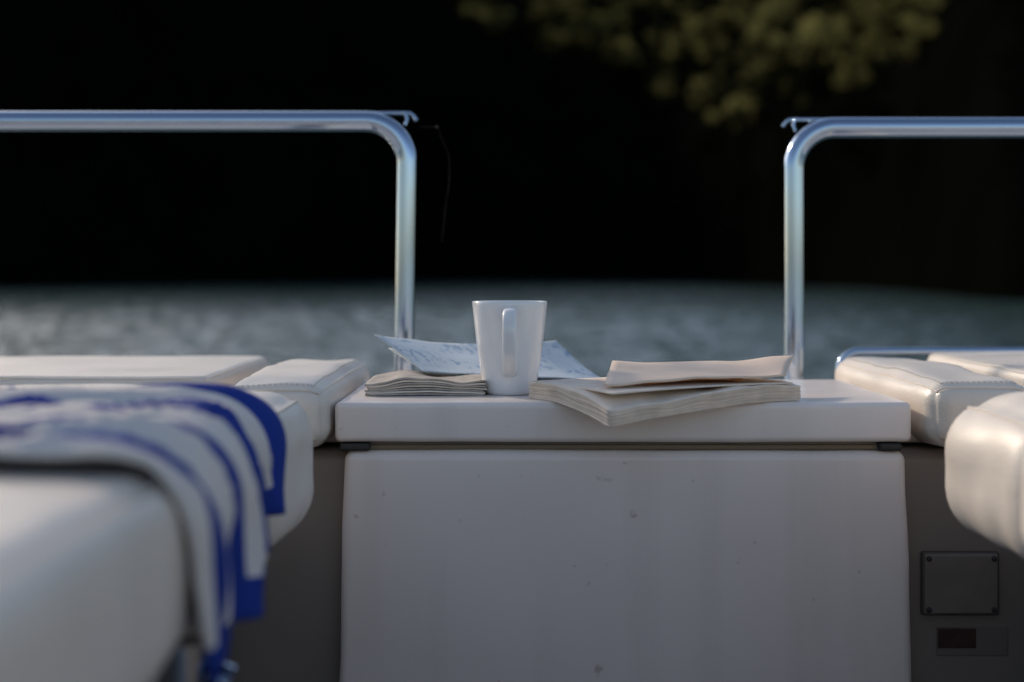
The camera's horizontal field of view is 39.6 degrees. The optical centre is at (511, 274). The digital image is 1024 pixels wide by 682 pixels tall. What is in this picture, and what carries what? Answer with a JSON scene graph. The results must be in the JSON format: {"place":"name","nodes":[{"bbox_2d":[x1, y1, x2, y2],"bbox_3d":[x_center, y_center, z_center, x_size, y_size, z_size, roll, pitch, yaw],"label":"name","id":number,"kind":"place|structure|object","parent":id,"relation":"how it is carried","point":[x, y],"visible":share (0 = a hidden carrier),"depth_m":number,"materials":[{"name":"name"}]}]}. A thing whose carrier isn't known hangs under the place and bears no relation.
{"place":"outdoors","nodes":[
{"label":"outdoors","id":0,"kind":"place"},
{"bbox_2d":[0,0,1023,301],"bbox_3d":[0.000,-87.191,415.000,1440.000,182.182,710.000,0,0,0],"label":"hillside","id":1,"kind":"structure","parent":0,"point":[942,216],"depth_m":278.88,"materials":[{"name":"green plant"}]},
{"bbox_2d":[0,0,1023,283],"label":"forest","id":2,"kind":"object","parent":1,"relation":"on","point":[856,20],"visible":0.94,"depth_m":317.25,"materials":[{"name":"green plant"}]},
{"bbox_2d":[0,282,1023,379],"bbox_3d":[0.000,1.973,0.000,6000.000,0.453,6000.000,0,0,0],"label":"lake water","id":3,"kind":"structure","parent":0,"point":[597,328],"depth_m":57.17,"materials":[{"name":"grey liquid"}]},
{"bbox_2d":[152,434,1023,681],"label":"motor boat","id":4,"kind":"object","parent":3,"relation":"on","point":[293,634],"depth_m":1.53,"materials":[{"name":"grey plastic"}]},
{"bbox_2d":[0,457,198,681],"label":"boat cushion","id":5,"kind":"object","parent":4,"relation":"on","point":[96,581],"visible":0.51,"depth_m":0.65,"materials":[{"name":"leather"}]},
{"bbox_2d":[0,382,286,681],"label":"striped towel","id":6,"kind":"object","parent":5,"relation":"on","point":[212,456],"visible":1,"depth_m":0.89,"materials":[{"name":"fabric"}]},
{"bbox_2d":[0,356,267,385],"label":"boat cushion","id":7,"kind":"object","parent":4,"relation":"on","point":[136,370],"visible":0.63,"depth_m":1.77,"materials":[{"name":"leather"}]},
{"bbox_2d":[2,384,313,546],"bbox_3d":[-0.748,0.177,1.257,1.128,0.156,0.274,0,0,0],"label":"boat cushion","id":8,"kind":"object","parent":4,"relation":"on","point":[298,482],"visible":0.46,"depth_m":1.27,"materials":[{"name":"leather"}]},
{"bbox_2d":[158,635,236,681],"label":"seat pedestal","id":9,"kind":"object","parent":4,"relation":"on","point":[185,661],"visible":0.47,"depth_m":0.92,"materials":[{"name":"silver metal"}]},
{"bbox_2d":[0,111,417,370],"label":"handrail","id":10,"kind":"object","parent":4,"relation":"attached to","point":[394,133],"visible":0.88,"depth_m":1.99,"materials":[{"name":"silver metal"}]},
{"bbox_2d":[232,359,369,446],"bbox_3d":[-0.252,0.150,1.702,0.133,0.082,0.460,0,0,0],"label":"boat cushion","id":11,"kind":"object","parent":4,"relation":"on","point":[318,390],"visible":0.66,"depth_m":1.53,"materials":[{"name":"leather"}]},
{"bbox_2d":[335,379,910,681],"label":"stern locker","id":12,"kind":"object","parent":4,"relation":"on","point":[486,537],"visible":0.96,"depth_m":1.50,"materials":[{"name":"white plastic"}]},
{"bbox_2d":[364,370,486,395],"bbox_3d":[-0.092,0.124,1.643,0.136,0.022,0.141,0,0,3],"label":"folded newspaper","id":13,"kind":"object","parent":12,"relation":"on","point":[406,382],"visible":0.94,"depth_m":1.58,"materials":[{"name":"white paper"}]},
{"bbox_2d":[375,335,599,379],"bbox_3d":[-0.029,0.103,1.721,0.262,0.059,0.138,0,0,-17],"label":"paper map","id":14,"kind":"object","parent":12,"relation":"on","point":[558,361],"visible":0.65,"depth_m":1.71,"materials":[{"name":"white paper"}]},
{"bbox_2d":[472,300,546,395],"bbox_3d":[-0.003,0.083,1.584,0.085,0.104,0.116,0,0,0],"label":"coffee mug","id":15,"kind":"object","parent":12,"relation":"on","point":[509,334],"visible":0.94,"depth_m":1.57,"materials":[{"name":"ceramic"}]},
{"bbox_2d":[528,356,800,427],"bbox_3d":[0.189,0.122,1.545,0.305,0.059,0.162,0,0,-29],"label":"paperback book","id":16,"kind":"object","parent":12,"relation":"on","point":[624,392],"visible":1,"depth_m":1.48,"materials":[{"name":"white paper"}]},
{"bbox_2d":[781,117,1023,379],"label":"handrail","id":17,"kind":"object","parent":4,"relation":"attached to","point":[806,139],"visible":0.9,"depth_m":1.99,"materials":[{"name":"silver metal"}]},
{"bbox_2d":[835,357,1023,446],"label":"boat cushion","id":18,"kind":"object","parent":4,"relation":"on","point":[939,397],"visible":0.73,"depth_m":1.53,"materials":[{"name":"leather"}]},
{"bbox_2d":[835,347,1023,370],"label":"grab rail","id":19,"kind":"object","parent":4,"relation":"attached to","point":[875,351],"visible":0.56,"depth_m":2.10,"materials":[{"name":"silver metal"}]},
{"bbox_2d":[920,551,998,614],"bbox_3d":[0.482,0.333,1.530,0.084,0.069,0.013,0,0,0],"label":"access plate","id":20,"kind":"object","parent":4,"relation":"attached to","point":[959,582],"visible":1,"depth_m":1.53,"materials":[{"name":"grey plastic"}]},
{"bbox_2d":[936,627,1007,654],"bbox_3d":[0.496,0.396,1.534,0.078,0.031,0.005,0,0,0],"label":"warning label","id":21,"kind":"object","parent":4,"relation":"attached to","point":[971,640],"visible":1,"depth_m":1.53,"materials":[{"name":"grey"}]},
{"bbox_2d":[927,352,1023,387],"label":"boat cushion","id":22,"kind":"object","parent":4,"relation":"on","point":[1006,365],"visible":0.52,"depth_m":1.86,"materials":[{"name":"leather"}]},
{"bbox_2d":[945,391,1023,558],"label":"boat cushion","id":23,"kind":"object","parent":4,"relation":"on","point":[984,449],"visible":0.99,"depth_m":1.24,"materials":[{"name":"leather"}]},
{"bbox_2d":[1021,458,1023,539],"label":"boat cushion","id":24,"kind":"object","parent":4,"relation":"on","point":[1022,508],"visible":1,"depth_m":1.07,"materials":[{"name":"leather"}]}
]}

